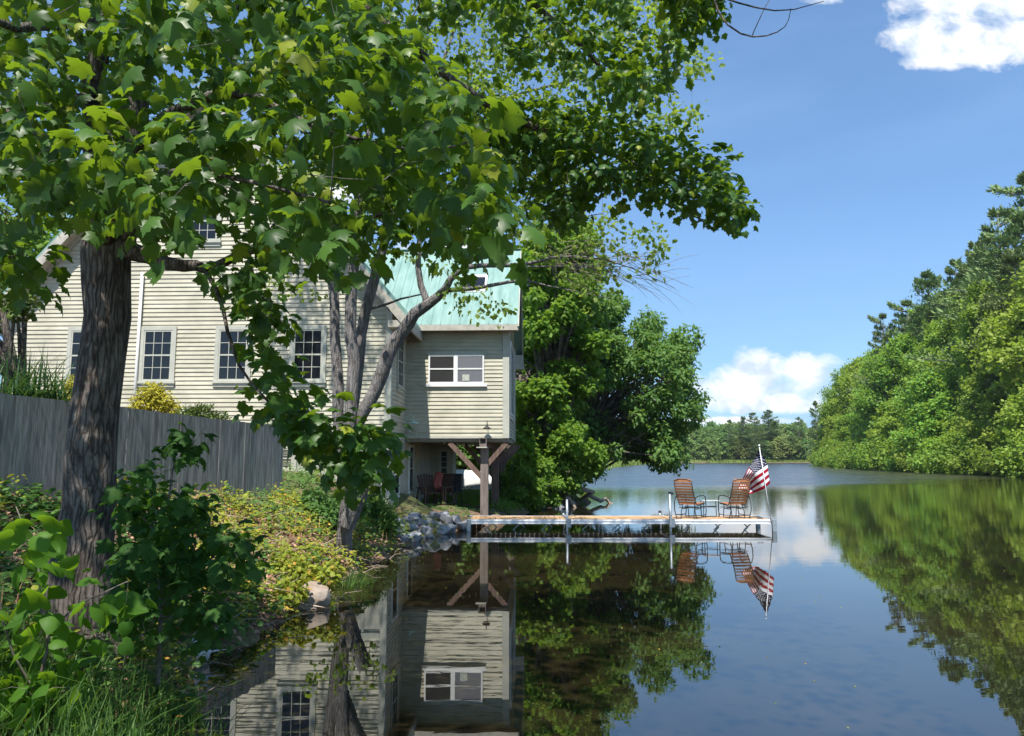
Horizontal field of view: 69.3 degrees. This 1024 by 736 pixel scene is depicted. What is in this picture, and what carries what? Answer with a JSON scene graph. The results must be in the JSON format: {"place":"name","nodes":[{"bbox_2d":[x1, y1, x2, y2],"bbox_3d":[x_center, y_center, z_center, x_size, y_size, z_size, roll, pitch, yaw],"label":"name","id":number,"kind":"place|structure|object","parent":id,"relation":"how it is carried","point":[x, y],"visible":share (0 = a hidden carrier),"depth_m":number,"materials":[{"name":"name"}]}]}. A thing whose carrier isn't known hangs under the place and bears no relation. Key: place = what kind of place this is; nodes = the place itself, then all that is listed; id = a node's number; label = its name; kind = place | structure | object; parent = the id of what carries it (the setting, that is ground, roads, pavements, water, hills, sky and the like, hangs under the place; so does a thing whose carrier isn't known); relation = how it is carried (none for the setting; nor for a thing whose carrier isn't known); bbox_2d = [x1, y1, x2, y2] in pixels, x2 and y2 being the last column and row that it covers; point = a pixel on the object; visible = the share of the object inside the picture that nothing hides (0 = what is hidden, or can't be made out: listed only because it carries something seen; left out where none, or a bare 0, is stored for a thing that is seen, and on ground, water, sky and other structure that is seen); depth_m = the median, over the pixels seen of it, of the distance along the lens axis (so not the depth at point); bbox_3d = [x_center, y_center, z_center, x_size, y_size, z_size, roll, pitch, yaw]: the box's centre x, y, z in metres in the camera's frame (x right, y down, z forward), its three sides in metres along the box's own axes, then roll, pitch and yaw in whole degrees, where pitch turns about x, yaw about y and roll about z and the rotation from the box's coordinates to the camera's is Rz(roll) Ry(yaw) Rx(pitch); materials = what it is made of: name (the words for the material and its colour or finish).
{"place":"outdoors","nodes":[
{"label":"outdoors","id":0,"kind":"place"},
{"bbox_2d":[0,458,1023,735],"bbox_3d":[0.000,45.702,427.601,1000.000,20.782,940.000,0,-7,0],"label":"ground","id":1,"kind":"structure","parent":0,"point":[406,502],"depth_m":13.32,"materials":[{"name":"soil"}]},
{"bbox_2d":[0,197,40,392],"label":"garden tree","id":2,"kind":"object","parent":1,"relation":"on","point":[7,336],"visible":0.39,"depth_m":12.07,"materials":[{"name":"green plant"}]},
{"bbox_2d":[0,202,68,292],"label":"backyard tree","id":3,"kind":"object","parent":1,"relation":"on","point":[40,245],"visible":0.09,"depth_m":26.90,"materials":[{"name":"green plant"}]},
{"bbox_2d":[0,506,157,735],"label":"linden sapling","id":4,"kind":"object","parent":1,"relation":"on","point":[47,544],"visible":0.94,"depth_m":4.04,"materials":[{"name":"green plant"}]},
{"bbox_2d":[0,343,230,401],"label":"daylily","id":5,"kind":"object","parent":1,"relation":"on","point":[18,389],"visible":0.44,"depth_m":11.06,"materials":[{"name":"plant"}]},
{"bbox_2d":[0,393,282,500],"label":"board wall","id":6,"kind":"structure","parent":1,"relation":"on","point":[239,456],"depth_m":12.64,"materials":[{"name":"wood"}]},
{"bbox_2d":[0,477,296,735],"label":"plants","id":7,"kind":"object","parent":1,"relation":"on","point":[5,573],"visible":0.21,"depth_m":6.48,"materials":[{"name":"green plant"}]},
{"bbox_2d":[0,576,309,735],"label":"grass","id":8,"kind":"structure","parent":1,"relation":"on","point":[126,720],"depth_m":4.33,"materials":[{"name":"plant"}]},
{"bbox_2d":[126,381,183,413],"bbox_3d":[-8.370,1.042,17.323,1.373,1.498,0.797,0,-7,0],"label":"golden bush","id":9,"kind":"object","parent":1,"relation":"on","point":[158,398],"visible":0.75,"depth_m":17.19,"materials":[{"name":"yellow plant"}]},
{"bbox_2d":[82,410,270,702],"bbox_3d":[-2.394,1.385,5.361,1.626,2.202,1.594,0,-7,0],"label":"maple sapling","id":10,"kind":"object","parent":1,"relation":"on","point":[165,543],"visible":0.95,"depth_m":5.12,"materials":[{"name":"green plant"}]},
{"bbox_2d":[174,402,230,419],"bbox_3d":[-6.497,1.150,15.561,1.363,0.923,0.772,0,-7,0],"label":"yew bush","id":11,"kind":"object","parent":1,"relation":"on","point":[196,411],"visible":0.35,"depth_m":15.49,"materials":[{"name":"green plant"}]},
{"bbox_2d":[0,485,408,735],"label":"dry twigs","id":12,"kind":"object","parent":1,"relation":"on","point":[235,592],"depth_m":9.36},
{"bbox_2d":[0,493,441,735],"bbox_3d":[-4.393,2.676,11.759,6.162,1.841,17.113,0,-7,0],"label":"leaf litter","id":13,"kind":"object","parent":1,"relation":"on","point":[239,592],"visible":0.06,"depth_m":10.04,"materials":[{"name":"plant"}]},
{"bbox_2d":[0,474,442,735],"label":"ground cover","id":14,"kind":"object","parent":1,"relation":"on","point":[167,665],"visible":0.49,"depth_m":12.71,"materials":[{"name":"green plant"}]},
{"bbox_2d":[0,478,451,735],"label":"undergrowth","id":15,"kind":"object","parent":1,"relation":"on","point":[202,676],"visible":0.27,"depth_m":9.09,"materials":[{"name":"green plant"}]},
{"bbox_2d":[0,79,523,515],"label":"house","id":16,"kind":"structure","parent":1,"relation":"on","point":[450,382],"depth_m":21.71,"materials":[{"name":"beige paint"}]},
{"bbox_2d":[65,327,81,385],"bbox_3d":[-12.377,-0.322,21.448,1.120,1.762,0.085,0,-7,2],"label":"window","id":17,"kind":"structure","parent":16,"relation":"in","point":[74,333],"depth_m":21.50,"materials":[{"name":"paint"}]},
{"bbox_2d":[137,326,176,386],"bbox_3d":[-10.234,-0.330,21.375,1.120,1.762,0.085,0,-7,2],"label":"window","id":18,"kind":"structure","parent":16,"relation":"in","point":[157,349],"depth_m":21.39,"materials":[{"name":"paint"}]},
{"bbox_2d":[192,214,221,246],"bbox_3d":[-9.068,-4.291,21.809,1.100,1.450,0.085,0,-7,2],"label":"window","id":19,"kind":"structure","parent":16,"relation":"in","point":[207,231],"depth_m":21.79,"materials":[{"name":"paint"}]},
{"bbox_2d":[211,326,250,386],"bbox_3d":[-8.028,-0.339,21.299,1.120,1.762,0.085,0,-7,2],"label":"window","id":20,"kind":"structure","parent":16,"relation":"in","point":[227,373],"depth_m":21.29,"materials":[{"name":"paint"}]},
{"bbox_2d":[282,446,297,471],"bbox_3d":[-6.404,2.587,20.882,0.730,0.850,0.085,0,-7,2],"label":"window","id":21,"kind":"structure","parent":16,"relation":"in","point":[285,451],"depth_m":20.88,"materials":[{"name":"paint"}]},
{"bbox_2d":[289,325,326,386],"bbox_3d":[-5.850,-0.349,21.222,1.120,1.762,0.085,0,-7,2],"label":"window","id":22,"kind":"structure","parent":16,"relation":"in","point":[313,346],"depth_m":21.23,"materials":[{"name":"paint"}]},
{"bbox_2d":[396,340,404,393],"bbox_3d":[-3.383,-0.139,22.627,0.085,1.780,1.040,0,-7,2],"label":"window","id":23,"kind":"structure","parent":16,"relation":"in","point":[400,388],"depth_m":22.60,"materials":[{"name":"paint"}]},
{"bbox_2d":[408,445,414,495],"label":"window","id":24,"kind":"structure","parent":16,"relation":"in","point":[411,447],"depth_m":24.46,"materials":[{"name":"white paint"}]},
{"bbox_2d":[428,355,454,383],"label":"window","id":25,"kind":"structure","parent":16,"relation":"in","point":[441,368],"depth_m":23.56,"materials":[{"name":"paint"}]},
{"bbox_2d":[439,449,448,485],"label":"window","id":26,"kind":"structure","parent":16,"relation":"in","point":[443,453],"depth_m":28.39,"materials":[{"name":"paint"}]},
{"bbox_2d":[456,355,483,383],"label":"window","id":27,"kind":"structure","parent":16,"relation":"in","point":[470,368],"depth_m":23.53,"materials":[{"name":"paint"}]},
{"bbox_2d":[510,341,514,422],"bbox_3d":[0.029,0.579,26.502,0.085,2.620,3.420,0,-7,2],"label":"window","id":28,"kind":"structure","parent":16,"relation":"in","point":[512,417],"depth_m":25.80,"materials":[{"name":"white paint"}]},
{"bbox_2d":[231,417,336,501],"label":"slope plants","id":29,"kind":"object","parent":1,"relation":"on","point":[300,480],"visible":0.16,"depth_m":19.02,"materials":[{"name":"green plant"}]},
{"bbox_2d":[257,547,348,608],"bbox_3d":[-3.256,2.979,10.434,1.514,0.793,1.668,-4,-8,27],"label":"bank shrub","id":30,"kind":"object","parent":1,"relation":"on","point":[319,574],"visible":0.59,"depth_m":10.56,"materials":[{"name":"green plant"}]},
{"bbox_2d":[295,578,330,606],"bbox_3d":[-2.785,3.187,10.350,0.480,0.509,0.466,5,-9,-37],"label":"boulder","id":31,"kind":"object","parent":1,"relation":"on","point":[319,594],"visible":0.51,"depth_m":10.22,"materials":[{"name":"stone"}]},
{"bbox_2d":[290,487,373,530],"bbox_3d":[-3.994,3.041,15.681,2.002,1.028,1.387,0,-7,0],"label":"bank shrub","id":32,"kind":"object","parent":1,"relation":"on","point":[328,507],"visible":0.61,"depth_m":15.65,"materials":[{"name":"green plant"}]},
{"bbox_2d":[326,566,402,588],"bbox_3d":[-2.879,3.420,11.939,2.001,0.602,2.057,-2,-7,18],"label":"grass tuft","id":33,"kind":"object","parent":1,"relation":"on","point":[352,580],"visible":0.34,"depth_m":11.89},
{"bbox_2d":[358,490,405,536],"bbox_3d":[-3.257,3.447,17.199,1.132,1.449,1.342,-6,-9,42],"label":"feathery shrub","id":34,"kind":"object","parent":1,"relation":"on","point":[381,515],"visible":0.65,"depth_m":17.08,"materials":[{"name":"green plant"}]},
{"bbox_2d":[0,0,823,659],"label":"maple tree","id":35,"kind":"object","parent":1,"relation":"on","point":[114,190],"visible":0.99,"depth_m":4.97,"materials":[{"name":"green plant"}]},
{"bbox_2d":[416,474,444,504],"bbox_3d":[-2.714,3.992,24.341,0.740,1.019,1.110,4,-8,-30],"label":"rocking chair","id":36,"kind":"object","parent":1,"relation":"on","point":[423,489],"visible":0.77,"depth_m":24.51,"materials":[{"name":"brown wood"}]},
{"bbox_2d":[426,473,455,504],"bbox_3d":[-2.352,4.040,24.741,0.740,1.019,1.110,-2,-7,20],"label":"rocking chair","id":37,"kind":"object","parent":1,"relation":"on","point":[447,487],"visible":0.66,"depth_m":24.88,"materials":[{"name":"brown wood"}]},
{"bbox_2d":[440,474,462,504],"bbox_3d":[-2.034,4.074,25.012,0.584,1.006,0.668,-2,-7,15],"label":"chair","id":38,"kind":"object","parent":1,"relation":"on","point":[457,480],"visible":0.67,"depth_m":25.23,"materials":[{"name":"wood"}]},
{"bbox_2d":[403,491,507,519],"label":"shade weeds","id":39,"kind":"object","parent":1,"relation":"on","point":[455,505],"visible":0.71,"depth_m":23.28,"materials":[{"name":"green plant"}]},
{"bbox_2d":[456,469,490,489],"bbox_3d":[-0.938,4.983,33.221,4.074,0.878,1.293,-1,-7,6],"label":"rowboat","id":40,"kind":"object","parent":1,"relation":"on","point":[471,479],"visible":0.17,"depth_m":32.74,"materials":[{"name":"white paint"}]},
{"bbox_2d":[456,445,506,470],"bbox_3d":[-2.318,3.641,38.015,6.209,5.532,6.193,0,-7,0],"label":"shade tree","id":41,"kind":"object","parent":1,"relation":"on","point":[461,464],"visible":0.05,"depth_m":36.51,"materials":[{"name":"green plant"}]},
{"bbox_2d":[243,0,724,560],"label":"clump tree","id":42,"kind":"object","parent":1,"relation":"on","point":[355,336],"visible":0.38,"depth_m":14.32,"materials":[{"name":"green plant"}]},
{"bbox_2d":[421,486,585,515],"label":"bank weeds","id":43,"kind":"object","parent":1,"relation":"on","point":[472,496],"visible":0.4,"depth_m":26.64,"materials":[{"name":"green plant"}]},
{"bbox_2d":[499,457,566,509],"bbox_3d":[0.862,4.599,28.659,3.011,2.342,2.358,2,-7,-14],"label":"shoreline shrub","id":44,"kind":"object","parent":1,"relation":"on","point":[537,492],"visible":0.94,"depth_m":28.64,"materials":[{"name":"green plant"}]},
{"bbox_2d":[505,415,610,497],"bbox_3d":[1.868,3.884,30.975,4.848,3.951,4.386,0,-7,0],"label":"shoreline shrub","id":45,"kind":"object","parent":1,"relation":"on","point":[590,461],"visible":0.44,"depth_m":30.86,"materials":[{"name":"green plant"}]},
{"bbox_2d":[498,265,629,448],"bbox_3d":[2.175,0.113,40.558,9.100,13.336,9.210,0,-7,0],"label":"shade tree","id":46,"kind":"object","parent":1,"relation":"on","point":[521,376],"visible":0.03,"depth_m":38.01,"materials":[{"name":"green plant"}]},
{"bbox_2d":[514,217,615,462],"bbox_3d":[2.244,-0.771,33.572,5.318,13.609,7.053,0,-7,0],"label":"yellow green tree","id":47,"kind":"object","parent":1,"relation":"on","point":[562,337],"visible":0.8,"depth_m":31.68,"materials":[{"name":"green plant"}]},
{"bbox_2d":[549,487,611,507],"bbox_3d":[2.801,5.607,32.621,2.855,1.479,3.649,-6,-9,42],"label":"driftwood log","id":48,"kind":"object","parent":1,"relation":"on","point":[589,493],"visible":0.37,"depth_m":32.61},
{"bbox_2d":[571,287,715,493],"bbox_3d":[6.085,1.116,39.960,10.137,12.255,8.492,0,-7,0],"label":"overhanging tree","id":49,"kind":"object","parent":1,"relation":"on","point":[644,431],"visible":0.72,"depth_m":37.91,"materials":[{"name":"green plant"}]},
{"bbox_2d":[701,437,722,460],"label":"tree","id":50,"kind":"object","parent":1,"relation":"on","point":[712,441],"visible":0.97,"depth_m":264.16,"materials":[{"name":"green plant"}]},
{"bbox_2d":[729,436,755,460],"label":"tree","id":51,"kind":"object","parent":1,"relation":"on","point":[742,453],"visible":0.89,"depth_m":265.32,"materials":[{"name":"green plant"}]},
{"bbox_2d":[731,416,760,453],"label":"pine tree","id":52,"kind":"object","parent":1,"relation":"on","point":[742,420],"visible":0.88,"depth_m":266.25,"materials":[{"name":"green plant"}]},
{"bbox_2d":[743,412,774,452],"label":"pine tree","id":53,"kind":"object","parent":1,"relation":"on","point":[756,428],"visible":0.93,"depth_m":265.61,"materials":[{"name":"green plant"}]},
{"bbox_2d":[757,409,780,450],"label":"pine tree","id":54,"kind":"object","parent":1,"relation":"on","point":[767,412],"visible":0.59,"depth_m":271.36,"materials":[{"name":"green plant"}]},
{"bbox_2d":[767,436,796,459],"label":"tree","id":55,"kind":"object","parent":1,"relation":"on","point":[777,450],"visible":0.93,"depth_m":264.25,"materials":[{"name":"green plant"}]},
{"bbox_2d":[781,435,805,460],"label":"tree","id":56,"kind":"object","parent":1,"relation":"on","point":[791,441],"visible":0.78,"depth_m":264.80,"materials":[{"name":"green plant"}]},
{"bbox_2d":[803,401,822,456],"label":"pine tree","id":57,"kind":"object","parent":1,"relation":"on","point":[812,411],"visible":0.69,"depth_m":177.43,"materials":[{"name":"green plant"}]},
{"bbox_2d":[812,403,840,453],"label":"broadleaf tree","id":58,"kind":"object","parent":1,"relation":"on","point":[822,425],"visible":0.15,"depth_m":171.46,"materials":[{"name":"green plant"}]},
{"bbox_2d":[815,362,851,434],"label":"broadleaf tree","id":59,"kind":"object","parent":1,"relation":"on","point":[835,386],"visible":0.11,"depth_m":171.10,"materials":[{"name":"green plant"}]},
{"bbox_2d":[819,413,847,448],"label":"broadleaf tree","id":60,"kind":"object","parent":1,"relation":"on","point":[828,433],"visible":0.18,"depth_m":161.98,"materials":[{"name":"green plant"}]},
{"bbox_2d":[821,414,853,453],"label":"broadleaf tree","id":61,"kind":"object","parent":1,"relation":"on","point":[841,430],"visible":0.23,"depth_m":153.08,"materials":[{"name":"green plant"}]},
{"bbox_2d":[822,356,863,427],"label":"broadleaf tree","id":62,"kind":"object","parent":1,"relation":"on","point":[844,392],"visible":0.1,"depth_m":162.16,"materials":[{"name":"green plant"}]},
{"bbox_2d":[826,438,861,468],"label":"waterside bush","id":63,"kind":"object","parent":1,"relation":"on","point":[837,456],"visible":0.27,"depth_m":133.87,"materials":[{"name":"green plant"}]},
{"bbox_2d":[841,403,866,453],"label":"broadleaf tree","id":64,"kind":"object","parent":1,"relation":"on","point":[855,420],"visible":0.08,"depth_m":136.25,"materials":[{"name":"green plant"}]},
{"bbox_2d":[847,438,876,469],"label":"waterside bush","id":65,"kind":"object","parent":1,"relation":"on","point":[857,465],"visible":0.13,"depth_m":120.57,"materials":[{"name":"green plant"}]},
{"bbox_2d":[850,391,890,459],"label":"broadleaf tree","id":66,"kind":"object","parent":1,"relation":"on","point":[859,434],"visible":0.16,"depth_m":125.53,"materials":[{"name":"green plant"}]},
{"bbox_2d":[847,313,901,436],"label":"pine tree","id":67,"kind":"object","parent":1,"relation":"on","point":[874,320],"visible":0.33,"depth_m":129.39,"materials":[{"name":"green plant"}]},
{"bbox_2d":[852,433,903,470],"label":"waterside bush","id":68,"kind":"object","parent":1,"relation":"on","point":[863,450],"visible":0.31,"depth_m":111.66,"materials":[{"name":"green plant"}]},
{"bbox_2d":[865,401,897,451],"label":"broadleaf tree","id":69,"kind":"object","parent":1,"relation":"on","point":[871,431],"visible":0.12,"depth_m":118.17,"materials":[{"name":"green plant"}]},
{"bbox_2d":[867,402,912,456],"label":"broadleaf tree","id":70,"kind":"object","parent":1,"relation":"on","point":[893,414],"visible":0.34,"depth_m":111.33,"materials":[{"name":"green plant"}]},
{"bbox_2d":[845,330,935,433],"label":"broadleaf tree","id":71,"kind":"object","parent":1,"relation":"on","point":[879,367],"visible":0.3,"depth_m":122.05,"materials":[{"name":"green plant"}]},
{"bbox_2d":[857,298,926,429],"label":"pine tree","id":72,"kind":"object","parent":1,"relation":"on","point":[897,307],"visible":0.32,"depth_m":125.17,"materials":[{"name":"green plant"}]},
{"bbox_2d":[880,445,917,471],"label":"waterside bush","id":73,"kind":"object","parent":1,"relation":"on","point":[892,467],"visible":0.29,"depth_m":105.83,"materials":[{"name":"green plant"}]},
{"bbox_2d":[891,442,935,472],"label":"waterside bush","id":74,"kind":"object","parent":1,"relation":"on","point":[901,463],"visible":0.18,"depth_m":101.09,"materials":[{"name":"green plant"}]},
{"bbox_2d":[883,269,953,402],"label":"pine tree","id":75,"kind":"object","parent":1,"relation":"on","point":[929,284],"visible":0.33,"depth_m":122.58,"materials":[{"name":"green plant"}]},
{"bbox_2d":[880,367,960,469],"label":"broadleaf tree","id":76,"kind":"object","parent":1,"relation":"on","point":[927,381],"visible":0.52,"depth_m":101.75,"materials":[{"name":"green plant"}]},
{"bbox_2d":[894,318,958,406],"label":"broadleaf tree","id":77,"kind":"object","parent":1,"relation":"on","point":[935,332],"visible":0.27,"depth_m":114.73,"materials":[{"name":"green plant"}]},
{"bbox_2d":[906,435,954,472],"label":"waterside bush","id":78,"kind":"object","parent":1,"relation":"on","point":[918,462],"visible":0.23,"depth_m":95.91,"materials":[{"name":"green plant"}]},
{"bbox_2d":[904,392,960,452],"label":"broadleaf tree","id":79,"kind":"object","parent":1,"relation":"on","point":[942,400],"visible":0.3,"depth_m":98.40,"materials":[{"name":"green plant"}]},
{"bbox_2d":[914,256,969,394],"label":"pine tree","id":80,"kind":"object","parent":1,"relation":"on","point":[948,270],"visible":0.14,"depth_m":118.62,"materials":[{"name":"green plant"}]},
{"bbox_2d":[921,428,977,473],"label":"waterside bush","id":81,"kind":"object","parent":1,"relation":"on","point":[945,447],"visible":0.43,"depth_m":90.77,"materials":[{"name":"green plant"}]},
{"bbox_2d":[937,326,969,399],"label":"broadleaf tree","id":82,"kind":"object","parent":1,"relation":"on","point":[950,374],"visible":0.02,"depth_m":105.37,"materials":[{"name":"green plant"}]},
{"bbox_2d":[903,171,1023,392],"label":"pine tree","id":83,"kind":"object","parent":1,"relation":"on","point":[1013,215],"visible":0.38,"depth_m":99.29,"materials":[{"name":"green plant"}]},
{"bbox_2d":[916,205,1023,375],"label":"pine tree","id":84,"kind":"object","parent":1,"relation":"on","point":[992,213],"visible":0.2,"depth_m":107.16,"materials":[{"name":"green plant"}]},
{"bbox_2d":[935,279,1005,435],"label":"broadleaf tree","id":85,"kind":"object","parent":1,"relation":"on","point":[975,294],"visible":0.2,"depth_m":95.61,"materials":[{"name":"green plant"}]},
{"bbox_2d":[948,237,994,336],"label":"pine tree","id":86,"kind":"object","parent":1,"relation":"on","point":[969,255],"visible":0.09,"depth_m":114.31,"materials":[{"name":"green plant"}]},
{"bbox_2d":[947,367,998,452],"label":"broadleaf tree","id":87,"kind":"object","parent":1,"relation":"on","point":[967,412],"visible":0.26,"depth_m":90.58,"materials":[{"name":"green plant"}]},
{"bbox_2d":[941,435,1006,474],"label":"waterside bush","id":88,"kind":"object","parent":1,"relation":"on","point":[957,461],"visible":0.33,"depth_m":85.67,"materials":[{"name":"green plant"}]},
{"bbox_2d":[931,266,1022,394],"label":"broadleaf tree","id":89,"kind":"object","parent":1,"relation":"on","point":[941,353],"visible":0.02,"depth_m":106.06,"materials":[{"name":"green plant"}]},
{"bbox_2d":[957,383,1020,465],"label":"broadleaf tree","id":90,"kind":"object","parent":1,"relation":"on","point":[986,404],"visible":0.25,"depth_m":84.79,"materials":[{"name":"green plant"}]},
{"bbox_2d":[955,280,1023,418],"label":"broadleaf tree","id":91,"kind":"object","parent":1,"relation":"on","point":[978,339],"visible":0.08,"depth_m":90.20,"materials":[{"name":"green plant"}]},
{"bbox_2d":[958,258,1023,447],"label":"broadleaf tree","id":92,"kind":"object","parent":1,"relation":"on","point":[1003,336],"visible":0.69,"depth_m":83.17,"materials":[{"name":"green plant"}]},
{"bbox_2d":[959,246,1023,416],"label":"pine tree","id":93,"kind":"object","parent":1,"relation":"on","point":[1010,257],"visible":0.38,"depth_m":89.69,"materials":[{"name":"green plant"}]},
{"bbox_2d":[965,432,1023,476],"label":"waterside bush","id":94,"kind":"object","parent":1,"relation":"on","point":[990,464],"visible":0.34,"depth_m":80.47,"materials":[{"name":"green plant"}]},
{"bbox_2d":[983,430,1023,477],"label":"waterside bush","id":95,"kind":"object","parent":1,"relation":"on","point":[1019,464],"visible":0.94,"depth_m":75.58,"materials":[{"name":"green plant"}]},
{"bbox_2d":[989,367,1023,447],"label":"broadleaf tree","id":96,"kind":"object","parent":1,"relation":"on","point":[1014,413],"visible":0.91,"depth_m":78.23,"materials":[{"name":"green plant"}]},
{"bbox_2d":[0,0,1023,427],"label":"sky","id":97,"kind":"structure","parent":0,"point":[873,136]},
{"bbox_2d":[174,463,1023,735],"bbox_3d":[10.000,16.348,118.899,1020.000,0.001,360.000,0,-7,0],"label":"water","id":98,"kind":"structure","parent":0,"point":[524,633],"depth_m":9.03,"materials":[{"name":"liquid"}]},
{"bbox_2d":[466,492,776,530],"bbox_3d":[3.062,4.597,21.425,8.668,2.083,1.580,0,-7,0],"label":"dock","id":99,"kind":"object","parent":98,"relation":"in","point":[660,519],"visible":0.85,"depth_m":20.79,"materials":[{"name":"white wood"}]},
{"bbox_2d":[674,478,706,518],"bbox_3d":[5.121,3.746,21.372,0.656,1.133,0.839,-6,-9,40],"label":"patio chair","id":100,"kind":"object","parent":99,"relation":"on","point":[679,494],"visible":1,"depth_m":21.20,"materials":[{"name":"wood"}]},
{"bbox_2d":[718,479,751,518],"bbox_3d":[6.418,3.744,21.358,0.656,1.133,0.839,2,-7,-13],"label":"patio chair","id":101,"kind":"object","parent":99,"relation":"on","point":[730,503],"visible":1,"depth_m":21.10,"materials":[{"name":"wood"}]},
{"bbox_2d":[738,445,771,522],"bbox_3d":[6.905,3.292,21.166,0.900,2.206,0.327,-3,-7,22],"label":"flag","id":102,"kind":"object","parent":99,"relation":"attached to","point":[757,474],"visible":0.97,"depth_m":21.13,"materials":[{"name":"fabric"}]},
{"bbox_2d":[572,459,810,467],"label":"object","id":103,"kind":"object","parent":98,"relation":"on","point":[632,463],"visible":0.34,"depth_m":255.51,"materials":[{"name":"plant"}]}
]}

